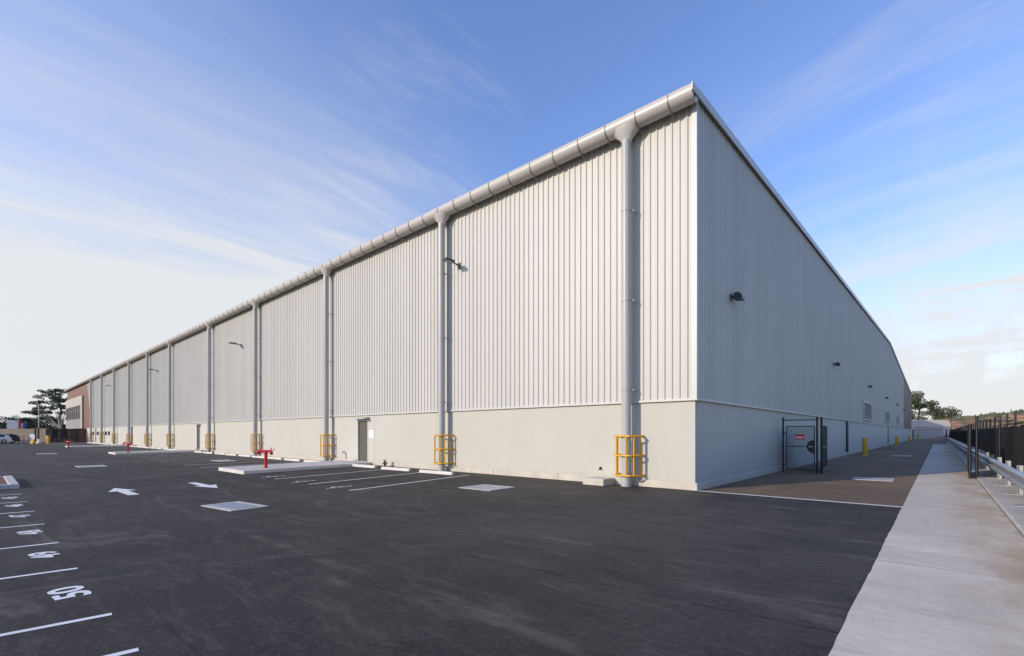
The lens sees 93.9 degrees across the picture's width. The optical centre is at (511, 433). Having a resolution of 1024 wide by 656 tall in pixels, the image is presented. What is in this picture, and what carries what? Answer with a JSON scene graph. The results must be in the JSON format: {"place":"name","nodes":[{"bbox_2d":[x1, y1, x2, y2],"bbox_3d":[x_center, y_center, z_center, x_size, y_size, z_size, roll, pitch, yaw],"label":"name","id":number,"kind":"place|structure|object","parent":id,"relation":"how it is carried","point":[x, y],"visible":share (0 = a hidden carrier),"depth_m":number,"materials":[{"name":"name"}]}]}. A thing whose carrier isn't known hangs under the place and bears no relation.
{"place":"outdoors","nodes":[
{"label":"outdoors","id":0,"kind":"place"},
{"bbox_2d":[0,475,19,489],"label":"planter island","id":1,"kind":"structure","parent":0,"point":[8,482],"depth_m":14.27,"materials":[{"name":"concrete"}]},
{"bbox_2d":[65,445,136,446],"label":"curb","id":2,"kind":"structure","parent":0,"point":[99,445],"depth_m":57.29,"materials":[{"name":"concrete"}]},
{"bbox_2d":[108,449,206,454],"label":"concrete island","id":3,"kind":"structure","parent":0,"point":[149,452],"depth_m":38.51,"materials":[{"name":"concrete"}]},
{"bbox_2d":[123,441,131,451],"bbox_3d":[-29.700,1.047,36.975,0.821,0.850,0.285,0,0,7],"label":"fire hydrant","id":4,"kind":"object","parent":3,"relation":"on","point":[128,443],"visible":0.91,"depth_m":36.95,"materials":[{"name":"red metal"}]},
{"bbox_2d":[219,460,370,473],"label":"concrete island","id":5,"kind":"structure","parent":0,"point":[253,469],"depth_m":21.16,"materials":[{"name":"concrete"}]},
{"bbox_2d":[256,448,274,467],"bbox_3d":[-10.487,1.047,20.357,0.821,0.850,0.285,0,0,7],"label":"fire hydrant","id":6,"kind":"object","parent":5,"relation":"on","point":[265,453],"visible":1,"depth_m":20.32,"materials":[{"name":"red metal"}]},
{"bbox_2d":[0,439,901,655],"bbox_3d":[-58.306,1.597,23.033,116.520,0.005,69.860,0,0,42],"label":"asphalt","id":7,"kind":"structure","parent":0,"point":[134,555],"depth_m":5.87,"materials":[{"name":"asphalt"}]},
{"bbox_2d":[0,434,11,442],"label":"parked car","id":8,"kind":"object","parent":7,"relation":"on","point":[4,438],"visible":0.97,"depth_m":74.73,"materials":[{"name":"white metal"}]},
{"bbox_2d":[0,416,14,428],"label":"bushy tree","id":9,"kind":"object","parent":7,"relation":"on","point":[3,425],"visible":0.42,"depth_m":199.52,"materials":[{"name":"green plant"}]},
{"bbox_2d":[6,434,20,442],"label":"parked car","id":10,"kind":"object","parent":7,"relation":"on","point":[15,437],"visible":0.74,"depth_m":76.71,"materials":[{"name":"black metal"}]},
{"bbox_2d":[7,419,27,428],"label":"shop building","id":11,"kind":"structure","parent":7,"relation":"on","point":[17,424],"depth_m":184.62,"materials":[{"name":"glass"}]},
{"bbox_2d":[15,436,29,442],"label":"barrier","id":12,"kind":"object","parent":7,"relation":"on","point":[24,441],"visible":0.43,"depth_m":79.58,"materials":[{"name":"grey metal"}]},
{"bbox_2d":[0,429,52,441],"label":"wall","id":13,"kind":"structure","parent":7,"relation":"on","point":[28,432],"depth_m":84.33,"materials":[{"name":"beige concrete"}]},
{"bbox_2d":[22,417,37,428],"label":"bushy tree","id":14,"kind":"object","parent":7,"relation":"on","point":[30,423],"visible":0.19,"depth_m":187.18,"materials":[{"name":"green plant"}]},
{"bbox_2d":[33,428,48,441],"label":"gate posts","id":15,"kind":"object","parent":7,"relation":"on","point":[37,432],"visible":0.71,"depth_m":80.26,"materials":[{"name":"metal"}]},
{"bbox_2d":[21,388,66,439],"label":"gum tree","id":16,"kind":"object","parent":7,"relation":"on","point":[50,394],"visible":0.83,"depth_m":119.20,"materials":[{"name":"green plant"}]},
{"bbox_2d":[30,415,61,428],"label":"bushy tree","id":17,"kind":"object","parent":7,"relation":"on","point":[42,419],"visible":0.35,"depth_m":150.21,"materials":[{"name":"green plant"}]},
{"bbox_2d":[43,418,62,433],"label":"bushy tree","id":18,"kind":"object","parent":7,"relation":"on","point":[53,427],"visible":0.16,"depth_m":146.88,"materials":[{"name":"green plant"}]},
{"bbox_2d":[46,428,86,441],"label":"slatted fence","id":19,"kind":"object","parent":7,"relation":"on","point":[56,437],"visible":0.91,"depth_m":85.07,"materials":[{"name":"grey metal"}]},
{"bbox_2d":[75,465,107,467],"bbox_3d":[-20.286,1.592,23.064,1.400,0.016,1.050,0,0,42],"label":"pit cover","id":20,"kind":"object","parent":7,"relation":"on","point":[91,466],"visible":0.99,"depth_m":22.80,"materials":[{"name":"concrete"}]},
{"bbox_2d":[210,460,234,461],"bbox_3d":[-16.746,1.592,27.780,1.800,0.016,0.900,0,0,42],"label":"pit cover","id":21,"kind":"object","parent":7,"relation":"on","point":[222,460],"visible":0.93,"depth_m":27.81,"materials":[{"name":"concrete"}]},
{"bbox_2d":[201,501,268,510],"bbox_3d":[-6.063,1.591,10.466,1.300,0.019,0.800,0,0,34],"label":"pit cover","id":22,"kind":"object","parent":7,"relation":"on","point":[234,506],"visible":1,"depth_m":10.36,"materials":[{"name":"concrete"}]},
{"bbox_2d":[268,457,283,459],"bbox_3d":[-14.596,1.544,29.497,1.920,0.110,0.150,0,0,40],"label":"wheel stop","id":23,"kind":"object","parent":7,"relation":"on","point":[275,458],"visible":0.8,"depth_m":29.32,"materials":[{"name":"concrete"}]},
{"bbox_2d":[284,458,301,460],"bbox_3d":[-12.745,1.544,27.786,1.920,0.110,0.150,0,0,40],"label":"wheel stop","id":24,"kind":"object","parent":7,"relation":"on","point":[288,459],"visible":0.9,"depth_m":27.65,"materials":[{"name":"concrete"}]},
{"bbox_2d":[351,464,376,467],"bbox_3d":[-6.995,1.544,22.560,1.920,0.110,0.150,0,0,39],"label":"wheel stop","id":25,"kind":"object","parent":7,"relation":"on","point":[366,466],"visible":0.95,"depth_m":22.42,"materials":[{"name":"concrete"}]},
{"bbox_2d":[381,467,410,470],"bbox_3d":[-5.028,1.544,20.709,1.920,0.110,0.150,0,0,39],"label":"wheel stop","id":26,"kind":"object","parent":7,"relation":"on","point":[398,469],"visible":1,"depth_m":20.58,"materials":[{"name":"concrete"}]},
{"bbox_2d":[419,470,453,474],"bbox_3d":[-2.998,1.544,18.929,1.920,0.110,0.150,0,0,40],"label":"wheel stop","id":27,"kind":"object","parent":7,"relation":"on","point":[437,472],"visible":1,"depth_m":18.81,"materials":[{"name":"concrete"}]},
{"bbox_2d":[458,484,514,490],"bbox_3d":[-0.734,1.592,14.047,1.220,0.016,1.140,0,0,39],"label":"pit cover","id":28,"kind":"object","parent":7,"relation":"on","point":[485,487],"visible":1,"depth_m":13.98,"materials":[{"name":"concrete"}]},
{"bbox_2d":[583,477,613,485],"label":"concrete block","id":29,"kind":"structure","parent":7,"relation":"on","point":[601,481],"depth_m":14.79,"materials":[{"name":"white concrete"}]},
{"bbox_2d":[703,491,900,506],"bbox_3d":[6.810,1.599,11.829,4.410,0.001,0.160,0,0,42],"label":"drainage strip","id":30,"kind":"object","parent":7,"relation":"on","point":[805,499],"visible":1,"depth_m":11.54,"materials":[{"name":"concrete"}]},
{"bbox_2d":[911,391,946,419],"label":"gum tree","id":31,"kind":"object","parent":7,"relation":"on","point":[918,405],"visible":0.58,"depth_m":149.22,"materials":[{"name":"green plant"}]},
{"bbox_2d":[930,406,962,419],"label":"round tree","id":32,"kind":"object","parent":7,"relation":"on","point":[949,411],"visible":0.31,"depth_m":166.44,"materials":[{"name":"green plant"}]},
{"bbox_2d":[64,81,911,490],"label":"warehouse","id":33,"kind":"structure","parent":0,"point":[574,315],"depth_m":18.73,"materials":[{"name":"metal"}]},
{"bbox_2d":[66,405,79,420],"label":"office window","id":34,"kind":"structure","parent":33,"relation":"in","point":[72,413],"depth_m":97.57,"materials":[{"name":"grey glass"}]},
{"bbox_2d":[144,434,151,444],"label":"pipe guard","id":35,"kind":"object","parent":33,"relation":"attached to","point":[145,439],"visible":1,"depth_m":54.71,"materials":[{"name":"yellow paint"}]},
{"bbox_2d":[166,434,174,445],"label":"pipe guard","id":36,"kind":"object","parent":33,"relation":"attached to","point":[172,439],"visible":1,"depth_m":48.39,"materials":[{"name":"yellow paint"}]},
{"bbox_2d":[197,426,199,449],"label":"door","id":37,"kind":"structure","parent":33,"relation":"in","point":[198,427],"depth_m":43.55,"materials":[{"name":"paint"}]},
{"bbox_2d":[205,434,214,448],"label":"pipe guard","id":38,"kind":"object","parent":33,"relation":"attached to","point":[206,441],"visible":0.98,"depth_m":40.15,"materials":[{"name":"yellow paint"}]},
{"bbox_2d":[251,434,262,451],"bbox_3d":[-18.023,0.680,33.692,0.830,1.270,0.574,0,0,42],"label":"pipe guard","id":39,"kind":"object","parent":33,"relation":"attached to","point":[255,442],"visible":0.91,"depth_m":33.41,"materials":[{"name":"yellow paint"}]},
{"bbox_2d":[320,434,335,456],"bbox_3d":[-10.392,0.680,26.879,0.830,1.270,0.574,0,0,42],"label":"pipe guard","id":40,"kind":"object","parent":33,"relation":"attached to","point":[327,445],"visible":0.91,"depth_m":26.65,"materials":[{"name":"yellow paint"}]},
{"bbox_2d":[357,420,367,461],"bbox_3d":[-7.745,0.460,24.971,1.010,2.280,0.260,0,0,42],"label":"door","id":41,"kind":"structure","parent":33,"relation":"in","point":[362,425],"depth_m":25.06,"materials":[{"name":"paint"}]},
{"bbox_2d":[369,430,373,437],"bbox_3d":[-7.176,0.040,24.385,0.440,0.400,0.013,0,0,42],"label":"notice sign","id":42,"kind":"object","parent":33,"relation":"attached to","point":[371,433],"visible":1,"depth_m":24.36,"materials":[{"name":"metal"}]},
{"bbox_2d":[434,434,453,464],"bbox_3d":[-2.925,0.680,20.212,0.830,1.270,0.574,0,0,42],"label":"pipe guard","id":43,"kind":"object","parent":33,"relation":"attached to","point":[444,449],"visible":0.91,"depth_m":19.96,"materials":[{"name":"yellow paint"}]},
{"bbox_2d":[442,257,460,268],"bbox_3d":[-2.469,-6.950,19.566,0.300,0.240,0.820,0,0,42],"label":"wall light","id":44,"kind":"object","parent":33,"relation":"attached to","point":[448,260],"visible":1,"depth_m":19.47,"materials":[{"name":"grey metal"}]},
{"bbox_2d":[614,435,643,476],"bbox_3d":[3.490,0.680,14.484,0.830,1.270,0.574,0,0,42],"label":"pipe guard","id":45,"kind":"object","parent":33,"relation":"attached to","point":[617,455],"visible":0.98,"depth_m":14.25,"materials":[{"name":"yellow paint"}]},
{"bbox_2d":[731,292,744,300],"bbox_3d":[7.287,-4.405,15.438,0.381,0.250,0.320,0,0,42],"label":"wall light","id":46,"kind":"object","parent":33,"relation":"attached to","point":[737,296],"visible":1,"depth_m":15.33,"materials":[{"name":"black metal"}]},
{"bbox_2d":[0,0,1023,428],"label":"sky","id":47,"kind":"structure","parent":0,"point":[166,166],"materials":[{"name":"blue"}]},
{"bbox_2d":[699,439,935,506],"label":"driveway","id":48,"kind":"structure","parent":0,"point":[833,481],"depth_m":16.18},
{"bbox_2d":[782,417,817,472],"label":"security gate","id":49,"kind":"structure","parent":48,"relation":"on","point":[810,444],"depth_m":19.49,"materials":[{"name":"black metal"}]},
{"bbox_2d":[820,417,826,472],"bbox_3d":[13.214,0.475,20.248,0.084,2.250,3.066,0,0,37],"label":"gate leaf","id":50,"kind":"object","parent":48,"relation":"on","point":[823,447],"visible":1,"depth_m":19.65,"materials":[{"name":"metal"}]},
{"bbox_2d":[862,438,868,455],"bbox_3d":[25.244,0.970,34.194,0.410,1.260,0.410,0,0,42],"label":"bollard","id":51,"kind":"object","parent":48,"relation":"on","point":[864,446],"visible":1,"depth_m":34.05,"materials":[{"name":"yellow metal"}]},
{"bbox_2d":[852,477,894,481],"bbox_3d":[12.558,1.592,16.630,1.130,0.016,1.200,0,0,42],"label":"pit cover","id":52,"kind":"object","parent":48,"relation":"on","point":[875,479],"visible":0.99,"depth_m":16.48,"materials":[{"name":"concrete"}]},
{"bbox_2d":[895,436,898,444],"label":"bollard","id":53,"kind":"object","parent":48,"relation":"on","point":[896,440],"visible":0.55,"depth_m":63.63,"materials":[{"name":"yellow metal"}]},
{"bbox_2d":[912,429,951,439],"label":"yard gate","id":54,"kind":"structure","parent":48,"relation":"on","point":[913,434],"depth_m":117.71,"materials":[{"name":"grey metal"}]},
{"bbox_2d":[828,444,1023,655],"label":"path","id":55,"kind":"structure","parent":0,"point":[945,576],"depth_m":5.16,"materials":[{"name":"concrete"}]},
{"bbox_2d":[967,424,971,478],"bbox_3d":[17.046,0.637,17.841,0.084,1.925,3.066,0,0,43],"label":"post","id":56,"kind":"object","parent":55,"relation":"on","point":[969,448],"visible":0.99,"depth_m":16.73,"materials":[{"name":"metal"}]},
{"bbox_2d":[911,414,950,438],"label":"storage shed","id":57,"kind":"structure","parent":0,"point":[929,426],"depth_m":127.07,"materials":[{"name":"white metal"}]},
{"bbox_2d":[916,427,942,438],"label":"shed door","id":58,"kind":"structure","parent":57,"relation":"in","point":[919,430],"depth_m":127.03,"materials":[{"name":"white metal"}]},
{"bbox_2d":[934,439,949,443],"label":"yard","id":59,"kind":"structure","parent":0,"point":[937,441],"depth_m":92.34,"materials":[{"name":"grey concrete"}]},
{"bbox_2d":[931,410,1023,439],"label":"earth bank","id":60,"kind":"structure","parent":0,"point":[957,423],"depth_m":134.82,"materials":[{"name":"soil"}]},
{"bbox_2d":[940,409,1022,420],"bbox_3d":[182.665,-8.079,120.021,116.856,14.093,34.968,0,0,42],"label":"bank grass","id":61,"kind":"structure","parent":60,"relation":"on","point":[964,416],"depth_m":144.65,"materials":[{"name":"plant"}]},
{"bbox_2d":[946,441,1023,537],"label":"verge","id":62,"kind":"structure","parent":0,"point":[1011,511],"depth_m":11.99,"materials":[{"name":"concrete"}]},
{"bbox_2d":[943,438,1023,506],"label":"guard rail","id":63,"kind":"object","parent":62,"relation":"on","point":[1009,473],"visible":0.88,"depth_m":14.10,"materials":[{"name":"metal"}]},
{"bbox_2d":[949,412,1023,472],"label":"boundary fence","id":64,"kind":"object","parent":62,"relation":"on","point":[1016,434],"visible":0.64,"depth_m":18.35,"materials":[{"name":"metal"}]},
{"bbox_2d":[975,416,1012,478],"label":"fence wing","id":65,"kind":"structure","parent":62,"relation":"on","point":[976,445],"depth_m":16.45,"materials":[{"name":"black metal"}]}
]}

